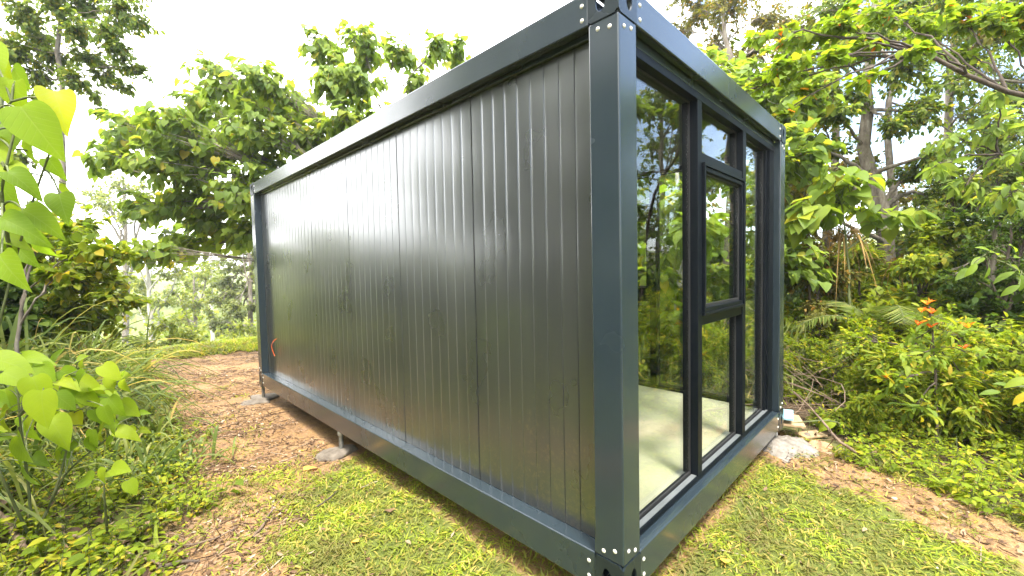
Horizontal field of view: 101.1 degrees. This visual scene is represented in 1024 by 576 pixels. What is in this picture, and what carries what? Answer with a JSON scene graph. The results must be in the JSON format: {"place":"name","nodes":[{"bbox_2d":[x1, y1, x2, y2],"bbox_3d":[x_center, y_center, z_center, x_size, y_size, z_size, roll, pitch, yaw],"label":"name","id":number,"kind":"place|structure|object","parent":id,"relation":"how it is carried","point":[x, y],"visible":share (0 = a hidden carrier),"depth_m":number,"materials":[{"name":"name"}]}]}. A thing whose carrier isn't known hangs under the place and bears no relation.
{"place":"outdoors","nodes":[
{"label":"outdoors","id":0,"kind":"place"},
{"bbox_2d":[76,335,257,365],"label":"ridge grass","id":1,"kind":"structure","parent":0,"point":[222,345],"depth_m":9.28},
{"bbox_2d":[116,350,363,575],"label":"dirt path","id":2,"kind":"structure","parent":0,"point":[313,426],"depth_m":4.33,"materials":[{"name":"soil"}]},
{"bbox_2d":[158,559,199,568],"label":"fallen branch","id":3,"kind":"object","parent":2,"relation":"on","point":[170,564],"visible":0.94,"depth_m":2.50,"materials":[{"name":"wood"}]},
{"bbox_2d":[160,526,238,545],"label":"fallen branch","id":4,"kind":"object","parent":2,"relation":"on","point":[204,541],"visible":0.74,"depth_m":2.68,"materials":[{"name":"wood"}]},
{"bbox_2d":[0,230,1023,575],"bbox_3d":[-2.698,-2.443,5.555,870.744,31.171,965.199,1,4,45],"label":"ground","id":5,"kind":"structure","parent":0,"point":[716,510],"depth_m":2.81,"materials":[{"name":"plant"}]},
{"bbox_2d":[0,511,29,551],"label":"fallen branch","id":6,"kind":"object","parent":5,"relation":"on","point":[16,534],"visible":0.48,"depth_m":2.56,"materials":[{"name":"wood"}]},
{"bbox_2d":[0,267,55,345],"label":"dark shrub","id":7,"kind":"object","parent":5,"relation":"on","point":[12,306],"visible":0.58,"depth_m":5.25,"materials":[{"name":"green plant"}]},
{"bbox_2d":[0,41,79,325],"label":"broad leaf sapling","id":8,"kind":"object","parent":5,"relation":"on","point":[43,121],"visible":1,"depth_m":1.20,"materials":[{"name":"plant"}]},
{"bbox_2d":[0,291,94,350],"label":"thicket bush","id":9,"kind":"object","parent":5,"relation":"on","point":[59,331],"visible":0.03,"depth_m":6.47,"materials":[{"name":"green plant"}]},
{"bbox_2d":[3,216,114,431],"bbox_3d":[-3.958,0.386,3.762,1.241,2.194,0.593,-1,3,6],"label":"climbing shrub","id":10,"kind":"object","parent":5,"relation":"on","point":[83,252],"visible":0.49,"depth_m":3.59,"materials":[{"name":"green plant"}]},
{"bbox_2d":[0,347,150,542],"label":"broad leaf shrub","id":11,"kind":"object","parent":5,"relation":"on","point":[44,399],"visible":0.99,"depth_m":2.54,"materials":[{"name":"plant"}]},
{"bbox_2d":[0,204,152,339],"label":"broadleaf shrub","id":12,"kind":"object","parent":5,"relation":"on","point":[63,299],"visible":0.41,"depth_m":6.13,"materials":[{"name":"green plant"}]},
{"bbox_2d":[0,409,152,545],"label":"strap grass","id":13,"kind":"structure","parent":5,"relation":"on","point":[12,474],"depth_m":2.82,"materials":[{"name":"green plant"}]},
{"bbox_2d":[0,0,165,324],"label":"slender tree","id":14,"kind":"object","parent":5,"relation":"on","point":[27,20],"visible":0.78,"depth_m":8.37,"materials":[{"name":"green plant"}]},
{"bbox_2d":[0,396,201,575],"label":"bank litter","id":15,"kind":"object","parent":5,"relation":"on","point":[147,571],"visible":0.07,"depth_m":2.82,"materials":[{"name":"brown plant"}]},
{"bbox_2d":[75,460,137,533],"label":"broad leaf seedling","id":16,"kind":"object","parent":5,"relation":"on","point":[130,485],"visible":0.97,"depth_m":2.50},
{"bbox_2d":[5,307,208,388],"bbox_3d":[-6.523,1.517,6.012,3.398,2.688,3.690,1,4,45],"label":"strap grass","id":17,"kind":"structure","parent":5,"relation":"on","point":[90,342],"depth_m":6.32,"materials":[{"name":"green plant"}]},
{"bbox_2d":[0,281,217,428],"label":"strap grass","id":18,"kind":"structure","parent":5,"relation":"on","point":[29,338],"depth_m":4.89,"materials":[{"name":"green plant"}]},
{"bbox_2d":[1,308,219,408],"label":"strap grass","id":19,"kind":"structure","parent":5,"relation":"on","point":[148,368],"depth_m":5.59,"materials":[{"name":"green plant"}]},
{"bbox_2d":[79,268,158,337],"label":"tree","id":20,"kind":"object","parent":5,"relation":"on","point":[142,291],"visible":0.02,"depth_m":40.93,"materials":[{"name":"green plant"}]},
{"bbox_2d":[75,173,165,345],"bbox_3d":[-31.748,-0.747,34.157,7.974,17.021,4.476,-1,3,5],"label":"tree","id":21,"kind":"object","parent":5,"relation":"on","point":[99,196],"visible":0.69,"depth_m":33.79,"materials":[{"name":"green plant"}]},
{"bbox_2d":[0,317,241,471],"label":"strap grass","id":22,"kind":"structure","parent":5,"relation":"on","point":[132,382],"depth_m":4.38,"materials":[{"name":"green plant"}]},
{"bbox_2d":[27,382,219,470],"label":"strap grass","id":23,"kind":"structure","parent":5,"relation":"on","point":[158,421],"depth_m":4.31,"materials":[{"name":"green plant"}]},
{"bbox_2d":[33,414,253,497],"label":"strap grass","id":24,"kind":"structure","parent":5,"relation":"on","point":[163,450],"depth_m":3.73,"materials":[{"name":"green plant"}]},
{"bbox_2d":[113,308,208,350],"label":"slope bush","id":25,"kind":"object","parent":5,"relation":"on","point":[173,326],"visible":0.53,"depth_m":12.29,"materials":[{"name":"green plant"}]},
{"bbox_2d":[124,260,201,341],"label":"tree","id":26,"kind":"object","parent":5,"relation":"on","point":[149,282],"visible":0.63,"depth_m":26.04,"materials":[{"name":"green plant"}]},
{"bbox_2d":[157,266,224,334],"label":"tree","id":27,"kind":"object","parent":5,"relation":"on","point":[195,306],"visible":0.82,"depth_m":29.52,"materials":[{"name":"green plant"}]},
{"bbox_2d":[183,253,241,340],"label":"tree","id":28,"kind":"object","parent":5,"relation":"on","point":[216,264],"visible":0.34,"depth_m":41.87,"materials":[{"name":"green plant"}]},
{"bbox_2d":[201,249,255,338],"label":"tree","id":29,"kind":"object","parent":5,"relation":"on","point":[232,295],"visible":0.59,"depth_m":21.95,"materials":[{"name":"green plant"}]},
{"bbox_2d":[220,318,256,339],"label":"slope bush","id":30,"kind":"object","parent":5,"relation":"on","point":[250,330],"visible":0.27,"depth_m":14.70,"materials":[{"name":"green plant"}]},
{"bbox_2d":[240,393,278,405],"bbox_3d":[-3.570,1.591,5.962,0.426,0.127,0.518,-1,3,2],"label":"concrete footing","id":31,"kind":"object","parent":5,"relation":"on","point":[259,399],"visible":0.7,"depth_m":5.90,"materials":[{"name":"grey stone"}]},
{"bbox_2d":[71,18,471,272],"bbox_3d":[-4.042,-1.759,7.825,6.717,6.535,2.304,-1,3,-1],"label":"broadleaf tree","id":32,"kind":"object","parent":5,"relation":"on","point":[191,150],"visible":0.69,"depth_m":7.33,"materials":[{"name":"green plant"}]},
{"bbox_2d":[314,444,357,461],"bbox_3d":[-1.717,1.628,4.131,0.324,0.130,0.396,1,4,45],"label":"concrete footing","id":33,"kind":"object","parent":5,"relation":"on","point":[332,454],"visible":0.72,"depth_m":4.05,"materials":[{"name":"concrete"}]},
{"bbox_2d":[0,373,1023,575],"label":"bank grass","id":34,"kind":"structure","parent":5,"relation":"on","point":[156,542],"depth_m":3.12,"materials":[{"name":"plant"}]},
{"bbox_2d":[0,365,1023,575],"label":"ground cover","id":35,"kind":"object","parent":5,"relation":"on","point":[78,559],"depth_m":3.08,"materials":[{"name":"plant"}]},
{"bbox_2d":[250,0,785,575],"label":"container cabin","id":36,"kind":"object","parent":5,"relation":"on","point":[450,292],"visible":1,"depth_m":2.68,"materials":[{"name":"metal"}]},
{"bbox_2d":[637,151,758,406],"bbox_3d":[1.374,-0.093,4.965,2.793,2.417,0.097,1,4,45],"label":"window frame","id":37,"kind":"structure","parent":36,"relation":"in","point":[652,209],"depth_m":4.68,"materials":[{"name":"black metal"}]},
{"bbox_2d":[636,47,773,535],"bbox_3d":[1.444,-0.005,2.972,0.097,2.417,2.624,1,4,45],"label":"window frame","id":38,"kind":"structure","parent":36,"relation":"in","point":[695,105],"depth_m":2.69,"materials":[{"name":"black metal"}]},
{"bbox_2d":[48,223,1023,347],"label":"distant woodland","id":39,"kind":"object","parent":5,"relation":"on","point":[133,318],"visible":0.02,"depth_m":77.61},
{"bbox_2d":[131,374,1023,575],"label":"lawn grass","id":40,"kind":"structure","parent":5,"relation":"on","point":[319,560],"depth_m":2.72,"materials":[{"name":"plant"}]},
{"bbox_2d":[185,441,1021,575],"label":"lawn litter","id":41,"kind":"object","parent":5,"relation":"on","point":[711,544],"visible":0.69,"depth_m":2.73,"materials":[{"name":"brown plant"}]},
{"bbox_2d":[637,178,665,309],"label":"slender sapling","id":42,"kind":"object","parent":5,"relation":"on","point":[641,199],"visible":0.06,"depth_m":7.42,"materials":[{"name":"green plant"}]},
{"bbox_2d":[638,304,678,377],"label":"thicket bush","id":43,"kind":"object","parent":5,"relation":"on","point":[644,324],"visible":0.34,"depth_m":6.24,"materials":[{"name":"green plant"}]},
{"bbox_2d":[638,280,682,362],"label":"thicket bush","id":44,"kind":"object","parent":5,"relation":"on","point":[669,306],"visible":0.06,"depth_m":6.56,"materials":[{"name":"green plant"}]},
{"bbox_2d":[642,172,707,300],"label":"slender sapling","id":45,"kind":"object","parent":5,"relation":"on","point":[674,183],"visible":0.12,"depth_m":6.76,"materials":[{"name":"green plant"}]},
{"bbox_2d":[638,321,720,383],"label":"reed clump","id":46,"kind":"object","parent":5,"relation":"on","point":[642,354],"visible":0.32,"depth_m":6.12,"materials":[{"name":"green plant"}]},
{"bbox_2d":[637,40,749,335],"bbox_3d":[3.097,-1.420,8.359,2.472,6.247,3.302,-1,3,-2],"label":"forest tree","id":47,"kind":"object","parent":5,"relation":"on","point":[664,231],"visible":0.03,"depth_m":8.06,"materials":[{"name":"green plant"}]},
{"bbox_2d":[637,184,754,382],"bbox_3d":[2.379,-0.047,5.975,1.748,2.930,1.461,1,4,45],"label":"broad leaf sapling","id":48,"kind":"object","parent":5,"relation":"on","point":[670,203],"visible":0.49,"depth_m":5.84,"materials":[{"name":"green plant"}]},
{"bbox_2d":[660,324,749,391],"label":"thicket bush","id":49,"kind":"object","parent":5,"relation":"on","point":[714,345],"visible":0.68,"depth_m":5.42,"materials":[{"name":"green plant"}]},
{"bbox_2d":[670,161,749,265],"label":"forest tree","id":50,"kind":"object","parent":5,"relation":"on","point":[717,259],"depth_m":10.74,"materials":[{"name":"green plant"}]},
{"bbox_2d":[638,313,811,398],"bbox_3d":[2.951,0.839,5.994,2.339,1.155,2.742,1,4,45],"label":"reed clump","id":51,"kind":"object","parent":5,"relation":"on","point":[722,361],"visible":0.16,"depth_m":5.67,"materials":[{"name":"green plant"}]},
{"bbox_2d":[666,298,795,387],"bbox_3d":[3.249,0.774,6.742,2.690,1.328,3.153,-4,4,-44],"label":"reed clump","id":52,"kind":"object","parent":5,"relation":"on","point":[746,334],"depth_m":6.33,"materials":[{"name":"green plant"}]},
{"bbox_2d":[663,0,807,291],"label":"feathery tree","id":53,"kind":"object","parent":5,"relation":"on","point":[700,12],"visible":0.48,"depth_m":10.62,"materials":[{"name":"green plant"}]},
{"bbox_2d":[705,24,791,288],"bbox_3d":[6.893,-2.404,12.237,4.747,9.930,5.218,0,3,22],"label":"forest tree","id":54,"kind":"object","parent":5,"relation":"on","point":[732,45],"depth_m":11.69,"materials":[{"name":"green plant"}]},
{"bbox_2d":[707,282,792,377],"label":"thicket bush","id":55,"kind":"object","parent":5,"relation":"on","point":[726,297],"visible":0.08,"depth_m":7.05,"materials":[{"name":"green plant"}]},
{"bbox_2d":[712,287,807,319],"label":"thicket bush","id":56,"kind":"object","parent":5,"relation":"on","point":[795,300],"depth_m":8.18,"materials":[{"name":"green plant"}]},
{"bbox_2d":[726,152,799,331],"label":"slender sapling","id":57,"kind":"object","parent":5,"relation":"on","point":[750,222],"visible":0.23,"depth_m":6.49,"materials":[{"name":"green plant"}]},
{"bbox_2d":[747,304,795,343],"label":"thicket bush","id":58,"kind":"object","parent":5,"relation":"on","point":[785,312],"visible":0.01,"depth_m":6.60,"materials":[{"name":"green plant"}]},
{"bbox_2d":[745,347,802,393],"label":"thicket bush","id":59,"kind":"object","parent":5,"relation":"on","point":[789,355],"visible":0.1,"depth_m":5.31,"materials":[{"name":"green plant"}]},
{"bbox_2d":[706,40,847,297],"bbox_3d":[4.460,-1.221,7.466,2.412,6.098,3.223,-2,3,-20],"label":"forest tree","id":60,"kind":"object","parent":5,"relation":"on","point":[814,156],"visible":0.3,"depth_m":6.52,"materials":[{"name":"green plant"}]},
{"bbox_2d":[723,315,839,401],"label":"reed clump","id":61,"kind":"object","parent":5,"relation":"on","point":[796,336],"visible":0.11,"depth_m":5.74,"materials":[{"name":"green plant"}]},
{"bbox_2d":[745,332,818,391],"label":"thicket bush","id":62,"kind":"object","parent":5,"relation":"on","point":[789,351],"visible":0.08,"depth_m":5.67,"materials":[{"name":"green plant"}]},
{"bbox_2d":[762,435,818,462],"bbox_3d":[2.551,1.522,3.916,0.582,0.230,0.678,0,3,22],"label":"concrete footing","id":63,"kind":"object","parent":5,"relation":"on","point":[780,447],"visible":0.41,"depth_m":3.84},
{"bbox_2d":[748,295,848,365],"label":"thicket bush","id":64,"kind":"object","parent":5,"relation":"on","point":[833,328],"visible":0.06,"depth_m":6.74,"materials":[{"name":"green plant"}]},
{"bbox_2d":[745,325,860,412],"bbox_3d":[3.930,0.989,5.638,1.871,0.924,2.193,-2,3,-19],"label":"reed clump","id":65,"kind":"object","parent":5,"relation":"on","point":[803,352],"visible":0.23,"depth_m":5.48,"materials":[{"name":"green plant"}]},
{"bbox_2d":[711,323,895,420],"bbox_3d":[3.371,0.962,5.135,2.231,1.025,2.042,-2,3,-19],"label":"brushwood","id":66,"kind":"object","parent":5,"relation":"on","point":[816,404],"visible":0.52,"depth_m":4.73,"materials":[{"name":"brown plant"}]},
{"bbox_2d":[795,430,827,438],"bbox_3d":[2.950,1.445,4.157,0.280,0.015,0.120,1,8,-17],"label":"broken tile","id":67,"kind":"object","parent":5,"relation":"on","point":[812,433],"visible":0.95,"depth_m":4.14,"materials":[{"name":"beige ceramic"}]},
{"bbox_2d":[746,0,885,272],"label":"forest tree","id":68,"kind":"object","parent":5,"relation":"on","point":[794,192],"visible":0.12,"depth_m":9.20,"materials":[{"name":"green plant"}]},
{"bbox_2d":[809,440,832,453],"bbox_3d":[2.888,1.492,3.948,0.187,0.098,0.294,1,4,45],"label":"earth clod","id":69,"kind":"object","parent":5,"relation":"on","point":[818,445],"visible":0.71,"depth_m":3.89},
{"bbox_2d":[793,391,861,456],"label":"fallen branch","id":70,"kind":"object","parent":5,"relation":"on","point":[834,435],"visible":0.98,"depth_m":3.68,"materials":[{"name":"wood"}]},
{"bbox_2d":[786,229,872,342],"bbox_3d":[4.944,0.254,6.614,1.309,2.820,1.510,-1,3,7],"label":"creeper mass","id":71,"kind":"object","parent":5,"relation":"on","point":[814,308],"visible":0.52,"depth_m":6.59,"materials":[{"name":"green plant"}]},
{"bbox_2d":[800,339,872,406],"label":"thicket bush","id":72,"kind":"object","parent":5,"relation":"on","point":[821,358],"visible":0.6,"depth_m":5.23,"materials":[{"name":"green plant"}]},
{"bbox_2d":[785,307,898,389],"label":"thicket bush","id":73,"kind":"object","parent":5,"relation":"on","point":[818,341],"visible":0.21,"depth_m":5.51,"materials":[{"name":"green plant"}]},
{"bbox_2d":[792,418,892,442],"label":"vine","id":74,"kind":"object","parent":5,"relation":"on","point":[829,423],"visible":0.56,"depth_m":4.10,"materials":[{"name":"green plant"}]},
{"bbox_2d":[805,390,889,438],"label":"thicket bush","id":75,"kind":"object","parent":5,"relation":"on","point":[856,413],"visible":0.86,"depth_m":4.11,"materials":[{"name":"green plant"}]},
{"bbox_2d":[785,162,941,331],"bbox_3d":[5.096,-0.047,6.338,2.244,3.479,1.178,-2,3,-9],"label":"pale leaf sapling","id":76,"kind":"object","parent":5,"relation":"on","point":[829,193],"visible":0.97,"depth_m":6.08,"materials":[{"name":"plant"}]},
{"bbox_2d":[791,221,879,313],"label":"dead fronds","id":77,"kind":"object","parent":76,"relation":"hanging from","point":[839,237],"visible":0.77,"depth_m":6.49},
{"bbox_2d":[819,341,915,415],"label":"thicket bush","id":78,"kind":"object","parent":5,"relation":"on","point":[883,363],"visible":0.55,"depth_m":4.51,"materials":[{"name":"green plant"}]},
{"bbox_2d":[826,280,910,351],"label":"thicket bush","id":79,"kind":"object","parent":5,"relation":"on","point":[867,284],"visible":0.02,"depth_m":6.94,"materials":[{"name":"green plant"}]},
{"bbox_2d":[826,241,916,335],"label":"tall shrub","id":80,"kind":"object","parent":5,"relation":"on","point":[859,290],"visible":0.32,"depth_m":7.20,"materials":[{"name":"green plant"}]},
{"bbox_2d":[770,0,982,285],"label":"forked tree","id":81,"kind":"object","parent":5,"relation":"on","point":[906,119],"visible":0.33,"depth_m":7.14,"materials":[{"name":"green plant"}]},
{"bbox_2d":[737,0,1023,123],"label":"overhanging tree","id":82,"kind":"object","parent":5,"relation":"on","point":[838,26],"visible":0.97,"depth_m":3.97,"materials":[{"name":"green plant"}]},
{"bbox_2d":[745,389,1023,564],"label":"strip litter","id":83,"kind":"object","parent":5,"relation":"on","point":[936,508],"visible":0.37,"depth_m":3.06,"materials":[{"name":"brown plant"}]},
{"bbox_2d":[786,251,1000,303],"bbox_3d":[7.088,0.739,8.429,3.216,2.938,3.863,-1,3,5],"label":"thicket bush","id":84,"kind":"object","parent":5,"relation":"on","point":[885,283],"visible":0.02,"depth_m":7.27,"materials":[{"name":"green plant"}]},
{"bbox_2d":[790,301,1018,359],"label":"palm sapling","id":85,"kind":"object","parent":5,"relation":"on","point":[895,312],"visible":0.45,"depth_m":5.47,"materials":[{"name":"plant"}]},
{"bbox_2d":[849,360,962,445],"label":"thicket bush","id":86,"kind":"object","parent":5,"relation":"on","point":[925,386],"visible":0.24,"depth_m":4.05,"materials":[{"name":"green plant"}]},
{"bbox_2d":[820,286,1014,412],"bbox_3d":[5.330,0.903,5.538,2.094,1.854,1.984,-3,3,-37],"label":"thicket bush","id":87,"kind":"object","parent":5,"relation":"on","point":[890,301],"visible":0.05,"depth_m":5.72,"materials":[{"name":"green plant"}]},
{"bbox_2d":[883,382,958,444],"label":"thicket bush","id":88,"kind":"object","parent":5,"relation":"on","point":[908,421],"visible":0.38,"depth_m":4.04,"materials":[{"name":"green plant"}]},
{"bbox_2d":[856,212,988,340],"bbox_3d":[6.007,0.372,5.926,1.993,2.770,1.218,-2,3,-18],"label":"tall shrub","id":89,"kind":"object","parent":5,"relation":"on","point":[938,252],"visible":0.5,"depth_m":5.73,"materials":[{"name":"green plant"}]},
{"bbox_2d":[850,253,940,299],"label":"dead fronds","id":90,"kind":"object","parent":89,"relation":"on","point":[894,259],"visible":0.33,"depth_m":6.40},
{"bbox_2d":[833,303,1017,419],"bbox_3d":[4.361,0.861,4.450,1.263,1.402,1.443,-3,3,-27],"label":"thicket bush","id":91,"kind":"object","parent":5,"relation":"on","point":[865,342],"visible":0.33,"depth_m":4.32,"materials":[{"name":"green plant"}]},
{"bbox_2d":[853,0,1023,280],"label":"forest tree","id":92,"kind":"object","parent":5,"relation":"on","point":[950,83],"visible":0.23,"depth_m":7.01,"materials":[{"name":"green plant"}]},
{"bbox_2d":[870,299,1010,443],"bbox_3d":[3.954,0.773,3.953,1.311,1.395,0.562,-2,3,-10],"label":"red tipped sapling","id":93,"kind":"object","parent":5,"relation":"on","point":[895,381],"visible":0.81,"depth_m":3.86,"materials":[{"name":"green plant"}]},
{"bbox_2d":[861,0,1023,270],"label":"forest tree","id":94,"kind":"object","parent":5,"relation":"on","point":[906,200],"visible":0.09,"depth_m":10.86,"materials":[{"name":"green plant"}]},
{"bbox_2d":[884,297,1023,422],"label":"thicket bush","id":95,"kind":"object","parent":5,"relation":"on","point":[1018,335],"visible":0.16,"depth_m":4.59,"materials":[{"name":"green plant"}]},
{"bbox_2d":[884,0,1023,256],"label":"grey stemmed tree","id":96,"kind":"object","parent":5,"relation":"on","point":[969,118],"visible":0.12,"depth_m":9.12,"materials":[{"name":"brown plant"}]},
{"bbox_2d":[892,312,1023,409],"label":"thicket bush","id":97,"kind":"object","parent":5,"relation":"on","point":[907,332],"visible":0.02,"depth_m":5.10,"materials":[{"name":"green plant"}]},
{"bbox_2d":[903,364,1023,449],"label":"thicket bush","id":98,"kind":"object","parent":5,"relation":"on","point":[962,421],"visible":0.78,"depth_m":3.84,"materials":[{"name":"green plant"}]},
{"bbox_2d":[904,120,1023,247],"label":"understorey tree","id":99,"kind":"object","parent":5,"relation":"on","point":[1003,174],"visible":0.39,"depth_m":7.43,"materials":[{"name":"green plant"}]},
{"bbox_2d":[912,281,1023,368],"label":"thicket bush","id":100,"kind":"object","parent":5,"relation":"on","point":[990,318],"visible":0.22,"depth_m":5.06,"materials":[{"name":"green plant"}]},
{"bbox_2d":[915,82,1023,239],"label":"glossy leaf tree","id":101,"kind":"object","parent":5,"relation":"on","point":[941,171],"visible":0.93,"depth_m":4.58,"materials":[{"name":"green plant"}]},
{"bbox_2d":[932,207,1023,399],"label":"dark shrub","id":102,"kind":"object","parent":5,"relation":"on","point":[965,292],"visible":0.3,"depth_m":5.42,"materials":[{"name":"green plant"}]},
{"bbox_2d":[944,194,1023,419],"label":"creeper mass","id":103,"kind":"object","parent":5,"relation":"on","point":[1012,228],"visible":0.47,"depth_m":5.00,"materials":[{"name":"green plant"}]},
{"bbox_2d":[955,244,1023,404],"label":"glossy leaf shrub","id":104,"kind":"object","parent":5,"relation":"on","point":[1015,381],"visible":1,"depth_m":3.18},
{"bbox_2d":[985,344,1023,416],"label":"thicket bush","id":105,"kind":"object","parent":5,"relation":"on","point":[1016,359],"visible":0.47,"depth_m":3.93,"materials":[{"name":"green plant"}]},
{"bbox_2d":[985,368,1023,446],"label":"thicket bush","id":106,"kind":"object","parent":5,"relation":"on","point":[1016,393],"visible":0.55,"depth_m":3.74,"materials":[{"name":"green plant"}]},
{"bbox_3d":[2.622,1.413,4.338,0.080,0.178,0.240,1,3,39],"label":"timber block","id":107,"kind":"object","parent":5,"relation":"on","visible":0},
{"bbox_2d":[783,415,805,427],"bbox_3d":[2.670,1.316,4.242,0.420,0.018,0.340,0,3,25],"label":"plywood sheet","id":108,"kind":"object","parent":107,"relation":"on","point":[797,418],"visible":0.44,"depth_m":4.08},
{"bbox_2d":[0,0,1023,273],"label":"sky","id":109,"kind":"structure","parent":0,"point":[255,31],"materials":[{"name":"white"}]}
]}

